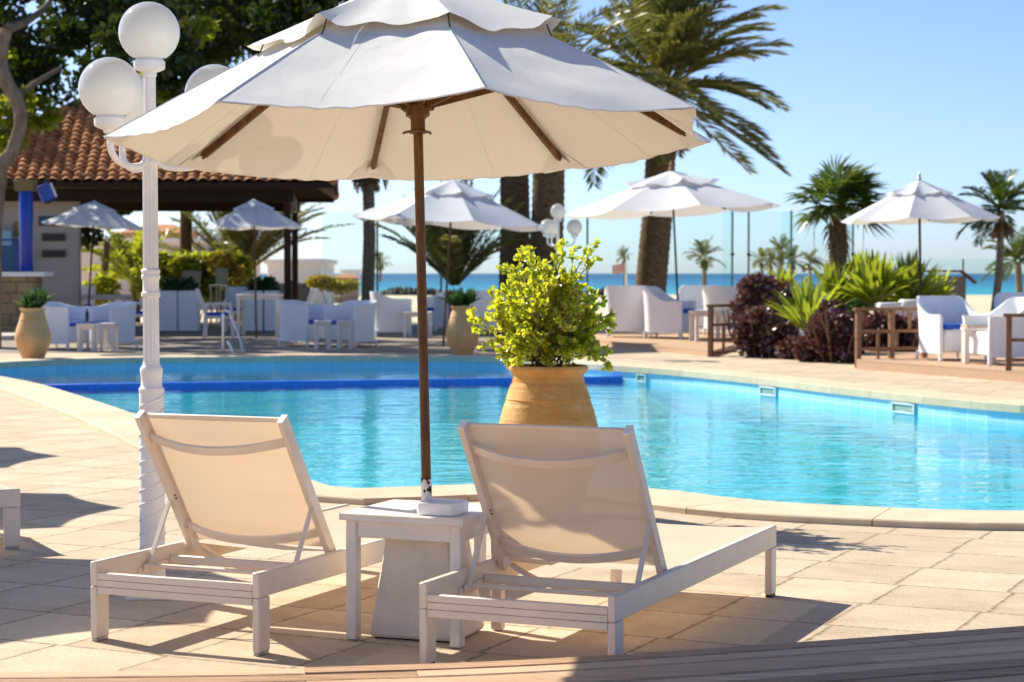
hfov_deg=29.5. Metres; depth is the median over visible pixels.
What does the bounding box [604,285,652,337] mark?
wicker armchair
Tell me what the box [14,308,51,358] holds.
terracotta pot
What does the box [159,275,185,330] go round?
planter box
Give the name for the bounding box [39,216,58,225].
wall picture
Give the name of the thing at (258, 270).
house
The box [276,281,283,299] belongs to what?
window
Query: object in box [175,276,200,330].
planter box
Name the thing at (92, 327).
table
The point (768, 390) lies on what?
pool skimmer
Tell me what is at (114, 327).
table
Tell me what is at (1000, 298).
wicker armchair
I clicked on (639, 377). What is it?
pool skimmer
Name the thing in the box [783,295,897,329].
green shrub
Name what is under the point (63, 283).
bar wall
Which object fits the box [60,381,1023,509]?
pool water
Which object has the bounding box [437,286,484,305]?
potted plant
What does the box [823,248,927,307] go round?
strap leaved plant
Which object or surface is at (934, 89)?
sky
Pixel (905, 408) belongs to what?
pool skimmer
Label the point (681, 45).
date palm
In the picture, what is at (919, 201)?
parasol
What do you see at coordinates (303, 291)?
window
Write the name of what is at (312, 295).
dining armchair
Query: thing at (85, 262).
house
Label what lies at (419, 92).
parasol
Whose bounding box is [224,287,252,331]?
dining armchair
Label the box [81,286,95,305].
dining armchair
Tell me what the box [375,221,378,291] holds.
glass screen panel
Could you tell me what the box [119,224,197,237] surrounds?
house
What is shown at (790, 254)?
glass screen panel
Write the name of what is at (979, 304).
sand ground
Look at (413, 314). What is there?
table
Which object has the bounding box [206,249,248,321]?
ochre shrub
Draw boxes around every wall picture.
[14,222,18,235]
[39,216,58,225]
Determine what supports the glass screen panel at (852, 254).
on the paved terrace at (76, 483)
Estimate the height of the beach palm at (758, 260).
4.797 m
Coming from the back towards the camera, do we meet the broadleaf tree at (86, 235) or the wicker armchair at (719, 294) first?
the broadleaf tree at (86, 235)
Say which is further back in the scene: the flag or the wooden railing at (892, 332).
the flag
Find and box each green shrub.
[81,254,161,305]
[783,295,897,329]
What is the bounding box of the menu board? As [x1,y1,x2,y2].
[2,231,11,244]
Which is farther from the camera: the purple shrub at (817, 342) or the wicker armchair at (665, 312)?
the wicker armchair at (665, 312)
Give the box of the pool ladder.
[222,310,244,352]
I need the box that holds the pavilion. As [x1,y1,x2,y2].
[5,87,338,299]
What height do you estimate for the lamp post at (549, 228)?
2.562 m
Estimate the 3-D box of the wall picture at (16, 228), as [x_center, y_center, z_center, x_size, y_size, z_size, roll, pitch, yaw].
[-12.075,-2.740,47.353,0.124,0.338,0.040,0,2,0]
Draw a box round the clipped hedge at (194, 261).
[139,249,256,319]
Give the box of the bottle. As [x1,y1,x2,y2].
[85,306,88,321]
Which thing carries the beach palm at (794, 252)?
on the sand ground
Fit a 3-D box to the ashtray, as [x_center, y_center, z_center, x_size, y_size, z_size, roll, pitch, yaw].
[-0.262,0.629,7.343,0.160,0.049,0.160,1,2,23]
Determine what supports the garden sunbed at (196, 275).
on the sand ground
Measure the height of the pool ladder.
1.082 m
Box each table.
[76,323,97,351]
[81,295,131,306]
[99,323,119,350]
[236,294,283,335]
[313,320,331,348]
[336,320,354,348]
[339,499,504,647]
[403,311,432,337]
[688,310,726,341]
[961,327,995,363]
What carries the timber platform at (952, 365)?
on the paved terrace at (76, 483)
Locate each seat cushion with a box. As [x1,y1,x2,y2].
[875,302,900,307]
[898,299,916,307]
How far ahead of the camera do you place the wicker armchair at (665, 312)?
38.36 m
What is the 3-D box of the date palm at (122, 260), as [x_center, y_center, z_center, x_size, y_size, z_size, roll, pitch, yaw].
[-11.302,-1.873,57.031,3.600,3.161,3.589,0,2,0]
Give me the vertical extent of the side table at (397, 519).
0.486 m
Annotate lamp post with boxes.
[78,2,228,599]
[540,204,581,349]
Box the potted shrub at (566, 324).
[466,238,617,371]
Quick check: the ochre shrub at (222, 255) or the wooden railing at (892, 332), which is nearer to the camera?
the wooden railing at (892, 332)
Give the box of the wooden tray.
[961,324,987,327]
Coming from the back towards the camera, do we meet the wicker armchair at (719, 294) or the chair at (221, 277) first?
the chair at (221, 277)
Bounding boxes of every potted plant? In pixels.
[12,284,54,307]
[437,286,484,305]
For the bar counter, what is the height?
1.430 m
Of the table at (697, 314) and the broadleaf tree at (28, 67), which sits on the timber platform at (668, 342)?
the table at (697, 314)
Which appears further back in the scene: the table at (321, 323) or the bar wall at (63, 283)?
the bar wall at (63, 283)
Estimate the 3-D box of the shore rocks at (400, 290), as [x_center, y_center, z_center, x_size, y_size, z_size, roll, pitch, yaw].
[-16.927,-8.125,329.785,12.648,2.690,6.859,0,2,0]
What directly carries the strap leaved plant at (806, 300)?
on the paved terrace at (76, 483)
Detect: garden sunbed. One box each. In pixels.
[182,271,200,286]
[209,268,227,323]
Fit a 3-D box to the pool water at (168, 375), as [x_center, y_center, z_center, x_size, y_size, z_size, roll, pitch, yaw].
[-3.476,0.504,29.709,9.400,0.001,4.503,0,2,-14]
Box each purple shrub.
[722,271,801,359]
[791,298,867,362]
[861,311,918,351]
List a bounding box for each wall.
[0,359,1023,463]
[2,201,80,306]
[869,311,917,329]
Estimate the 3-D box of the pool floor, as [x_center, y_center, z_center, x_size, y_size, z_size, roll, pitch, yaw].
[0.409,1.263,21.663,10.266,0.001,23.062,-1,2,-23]
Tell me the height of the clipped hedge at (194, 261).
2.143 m
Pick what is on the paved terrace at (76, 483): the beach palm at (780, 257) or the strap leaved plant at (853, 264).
the strap leaved plant at (853, 264)
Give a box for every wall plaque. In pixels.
[42,233,64,240]
[42,250,64,256]
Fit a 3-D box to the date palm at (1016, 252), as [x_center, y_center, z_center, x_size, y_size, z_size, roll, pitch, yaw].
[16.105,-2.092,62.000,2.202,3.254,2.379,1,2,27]
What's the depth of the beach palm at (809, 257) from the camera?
209.49 m
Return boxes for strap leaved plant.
[733,265,813,316]
[764,271,855,356]
[803,259,853,336]
[820,249,866,288]
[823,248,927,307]
[888,247,958,302]
[922,267,962,296]
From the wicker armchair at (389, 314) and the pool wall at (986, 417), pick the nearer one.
the pool wall at (986, 417)
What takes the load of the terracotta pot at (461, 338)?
on the paved terrace at (76, 483)
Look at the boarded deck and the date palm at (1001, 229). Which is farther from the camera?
the date palm at (1001, 229)
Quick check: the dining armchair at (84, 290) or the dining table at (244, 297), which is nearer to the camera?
the dining table at (244, 297)
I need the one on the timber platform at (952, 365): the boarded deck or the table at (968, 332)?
the table at (968, 332)
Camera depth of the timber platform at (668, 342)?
36.39 m
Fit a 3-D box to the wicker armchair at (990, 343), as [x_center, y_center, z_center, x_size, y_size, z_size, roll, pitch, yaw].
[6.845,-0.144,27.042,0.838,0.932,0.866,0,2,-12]
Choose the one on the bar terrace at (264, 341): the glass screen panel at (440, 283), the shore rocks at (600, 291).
the glass screen panel at (440, 283)
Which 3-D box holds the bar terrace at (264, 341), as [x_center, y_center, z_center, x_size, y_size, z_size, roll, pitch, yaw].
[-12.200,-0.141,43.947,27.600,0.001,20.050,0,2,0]
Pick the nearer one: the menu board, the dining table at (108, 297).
the menu board
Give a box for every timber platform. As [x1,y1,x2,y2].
[497,331,735,356]
[857,351,1023,382]
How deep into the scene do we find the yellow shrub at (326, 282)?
89.66 m
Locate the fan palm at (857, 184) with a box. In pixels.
[782,152,895,275]
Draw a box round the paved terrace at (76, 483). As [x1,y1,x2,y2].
[0,323,1023,674]
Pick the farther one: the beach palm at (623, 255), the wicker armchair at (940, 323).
the beach palm at (623, 255)
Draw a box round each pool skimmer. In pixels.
[636,373,646,382]
[759,385,776,396]
[891,401,915,414]
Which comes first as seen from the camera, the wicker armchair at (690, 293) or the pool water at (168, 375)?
the pool water at (168, 375)
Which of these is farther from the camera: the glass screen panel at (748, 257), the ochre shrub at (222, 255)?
the ochre shrub at (222, 255)
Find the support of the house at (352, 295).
on the sand ground
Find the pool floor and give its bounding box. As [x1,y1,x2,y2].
[295,418,1023,510]
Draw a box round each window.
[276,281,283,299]
[291,281,310,301]
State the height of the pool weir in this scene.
0.105 m
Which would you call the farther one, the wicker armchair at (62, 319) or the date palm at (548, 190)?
the date palm at (548, 190)
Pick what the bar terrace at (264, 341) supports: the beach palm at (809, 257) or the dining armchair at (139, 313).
the dining armchair at (139, 313)
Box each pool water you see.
[0,367,590,383]
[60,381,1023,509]
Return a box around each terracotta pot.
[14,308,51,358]
[446,306,479,354]
[499,363,597,426]
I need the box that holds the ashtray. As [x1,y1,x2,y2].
[417,498,468,516]
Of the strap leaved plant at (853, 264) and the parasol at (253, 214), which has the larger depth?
the parasol at (253, 214)
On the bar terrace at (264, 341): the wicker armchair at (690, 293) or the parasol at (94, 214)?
the parasol at (94, 214)
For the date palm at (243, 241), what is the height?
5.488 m
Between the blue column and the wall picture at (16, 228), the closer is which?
the blue column
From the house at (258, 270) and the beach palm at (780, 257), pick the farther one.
the beach palm at (780, 257)
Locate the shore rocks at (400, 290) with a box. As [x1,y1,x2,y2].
[379,286,439,295]
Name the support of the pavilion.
on the bar terrace at (264, 341)
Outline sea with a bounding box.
[260,274,1023,294]
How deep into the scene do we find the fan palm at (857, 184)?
36.74 m
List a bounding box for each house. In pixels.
[81,238,223,309]
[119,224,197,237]
[248,256,261,278]
[264,259,336,304]
[334,274,361,302]
[340,270,361,296]
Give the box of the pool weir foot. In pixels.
[99,387,624,420]
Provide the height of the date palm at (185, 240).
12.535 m
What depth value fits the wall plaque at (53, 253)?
47.38 m
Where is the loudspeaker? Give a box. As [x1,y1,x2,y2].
[37,174,56,203]
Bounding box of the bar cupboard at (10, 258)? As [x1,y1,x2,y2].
[2,239,19,271]
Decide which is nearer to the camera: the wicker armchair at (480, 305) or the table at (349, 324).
the table at (349, 324)
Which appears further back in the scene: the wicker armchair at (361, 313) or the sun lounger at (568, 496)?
the wicker armchair at (361, 313)
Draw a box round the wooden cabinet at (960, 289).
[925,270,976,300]
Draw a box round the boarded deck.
[0,626,1023,681]
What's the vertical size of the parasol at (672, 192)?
3.694 m
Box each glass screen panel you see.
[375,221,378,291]
[440,275,441,292]
[586,218,588,295]
[722,212,750,275]
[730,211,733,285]
[789,211,792,290]
[851,224,853,258]
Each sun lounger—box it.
[0,484,19,549]
[91,410,485,655]
[419,419,775,663]
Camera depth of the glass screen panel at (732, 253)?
52.87 m
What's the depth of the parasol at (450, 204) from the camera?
36.23 m
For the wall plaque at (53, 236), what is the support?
attached to the bar wall at (63, 283)
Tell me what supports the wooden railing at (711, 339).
on the paved terrace at (76, 483)
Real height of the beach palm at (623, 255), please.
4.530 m
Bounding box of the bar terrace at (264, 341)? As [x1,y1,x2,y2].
[0,323,505,352]
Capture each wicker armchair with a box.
[42,302,89,348]
[84,301,137,347]
[278,300,324,346]
[323,300,377,346]
[370,291,411,336]
[427,290,452,330]
[465,290,506,335]
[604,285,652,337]
[643,286,695,338]
[674,285,717,326]
[702,286,749,335]
[915,296,987,360]
[962,297,1023,365]
[994,292,1023,309]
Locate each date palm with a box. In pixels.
[81,227,188,322]
[128,203,353,321]
[178,11,251,252]
[351,178,389,299]
[370,179,525,321]
[498,20,603,297]
[501,0,690,283]
[561,0,794,292]
[954,168,1023,311]
[981,226,1023,291]
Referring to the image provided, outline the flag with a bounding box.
[612,256,626,284]
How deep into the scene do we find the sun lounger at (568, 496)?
7.11 m
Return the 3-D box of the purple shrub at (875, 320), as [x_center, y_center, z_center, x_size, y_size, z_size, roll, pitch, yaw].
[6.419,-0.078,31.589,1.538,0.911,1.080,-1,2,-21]
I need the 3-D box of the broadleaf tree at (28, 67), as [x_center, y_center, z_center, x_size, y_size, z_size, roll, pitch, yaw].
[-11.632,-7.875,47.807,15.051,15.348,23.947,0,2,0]
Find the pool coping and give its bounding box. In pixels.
[0,355,1023,530]
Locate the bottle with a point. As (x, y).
(87, 316)
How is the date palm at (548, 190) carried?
on the bar terrace at (264, 341)
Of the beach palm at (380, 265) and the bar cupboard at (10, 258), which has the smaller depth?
the bar cupboard at (10, 258)
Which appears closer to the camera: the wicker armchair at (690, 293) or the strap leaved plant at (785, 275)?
the strap leaved plant at (785, 275)
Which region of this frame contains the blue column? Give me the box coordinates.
[14,180,36,271]
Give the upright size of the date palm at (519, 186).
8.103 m
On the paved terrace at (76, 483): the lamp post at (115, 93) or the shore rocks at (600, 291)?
the lamp post at (115, 93)
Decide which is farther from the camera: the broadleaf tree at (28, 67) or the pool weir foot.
the broadleaf tree at (28, 67)
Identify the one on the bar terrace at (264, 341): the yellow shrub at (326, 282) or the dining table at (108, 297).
the dining table at (108, 297)
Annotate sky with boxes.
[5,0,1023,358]
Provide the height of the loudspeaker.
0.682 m
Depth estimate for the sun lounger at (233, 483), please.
7.58 m
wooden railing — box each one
[706,304,751,356]
[852,307,926,367]
[1003,313,1023,370]
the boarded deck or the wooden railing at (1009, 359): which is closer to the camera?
the boarded deck
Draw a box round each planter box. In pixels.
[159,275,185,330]
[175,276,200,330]
[242,276,266,330]
[261,275,280,330]
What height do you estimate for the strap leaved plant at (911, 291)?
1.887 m
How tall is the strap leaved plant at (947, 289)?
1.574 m
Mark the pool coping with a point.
(118, 424)
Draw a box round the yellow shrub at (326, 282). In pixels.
[304,273,359,302]
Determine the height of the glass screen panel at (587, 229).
3.099 m
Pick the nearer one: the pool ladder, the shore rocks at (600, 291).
the pool ladder
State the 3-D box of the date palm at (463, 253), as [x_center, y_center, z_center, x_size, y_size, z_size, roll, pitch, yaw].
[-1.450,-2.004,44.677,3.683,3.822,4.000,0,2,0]
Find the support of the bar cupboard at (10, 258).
on the bar terrace at (264, 341)
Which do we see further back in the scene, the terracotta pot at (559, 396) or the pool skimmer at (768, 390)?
the pool skimmer at (768, 390)
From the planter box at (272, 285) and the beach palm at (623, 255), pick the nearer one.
the planter box at (272, 285)
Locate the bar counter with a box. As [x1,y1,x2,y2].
[2,272,53,339]
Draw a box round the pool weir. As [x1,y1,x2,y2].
[42,376,621,388]
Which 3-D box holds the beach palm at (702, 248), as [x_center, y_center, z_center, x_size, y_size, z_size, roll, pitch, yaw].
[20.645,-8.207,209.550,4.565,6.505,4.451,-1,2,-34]
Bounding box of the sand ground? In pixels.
[140,294,991,322]
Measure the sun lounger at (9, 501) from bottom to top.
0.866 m
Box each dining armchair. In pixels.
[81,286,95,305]
[128,289,160,316]
[195,288,234,338]
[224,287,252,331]
[276,288,318,337]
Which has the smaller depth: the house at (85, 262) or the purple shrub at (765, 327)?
the purple shrub at (765, 327)
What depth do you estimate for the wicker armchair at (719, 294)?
40.04 m
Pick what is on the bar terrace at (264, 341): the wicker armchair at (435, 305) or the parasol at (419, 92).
the wicker armchair at (435, 305)
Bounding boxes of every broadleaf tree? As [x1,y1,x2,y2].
[0,0,348,346]
[81,211,138,305]
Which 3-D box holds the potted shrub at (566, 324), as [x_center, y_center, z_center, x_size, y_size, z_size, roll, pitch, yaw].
[0.175,-0.188,11.213,0.807,0.815,0.871,-1,2,-22]
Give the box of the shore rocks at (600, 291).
[583,286,604,296]
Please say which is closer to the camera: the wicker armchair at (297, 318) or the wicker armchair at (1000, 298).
the wicker armchair at (1000, 298)
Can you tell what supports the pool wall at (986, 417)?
on the pool floor
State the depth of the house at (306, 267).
91.94 m
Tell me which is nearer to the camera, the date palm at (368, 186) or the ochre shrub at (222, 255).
the date palm at (368, 186)
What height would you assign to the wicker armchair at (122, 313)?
0.862 m
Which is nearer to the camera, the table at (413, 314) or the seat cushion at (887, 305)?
the seat cushion at (887, 305)
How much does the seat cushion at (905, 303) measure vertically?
0.158 m
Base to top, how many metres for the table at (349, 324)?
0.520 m
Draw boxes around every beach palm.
[375,252,392,281]
[616,245,631,284]
[682,235,726,284]
[750,247,772,272]
[759,249,778,273]
[760,233,798,273]
[775,245,810,285]
[800,248,823,275]
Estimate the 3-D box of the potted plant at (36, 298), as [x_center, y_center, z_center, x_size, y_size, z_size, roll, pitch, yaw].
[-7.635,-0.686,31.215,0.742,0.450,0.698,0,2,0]
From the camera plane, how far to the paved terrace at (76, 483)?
8.60 m
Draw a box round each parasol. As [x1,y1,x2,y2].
[41,201,142,305]
[103,0,710,642]
[205,199,301,337]
[351,180,540,345]
[565,160,781,336]
[841,172,1000,295]
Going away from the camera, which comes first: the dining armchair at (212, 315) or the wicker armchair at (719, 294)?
the wicker armchair at (719, 294)
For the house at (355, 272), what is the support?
on the sand ground
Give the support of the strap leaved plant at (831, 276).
on the paved terrace at (76, 483)
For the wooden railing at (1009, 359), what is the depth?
25.17 m

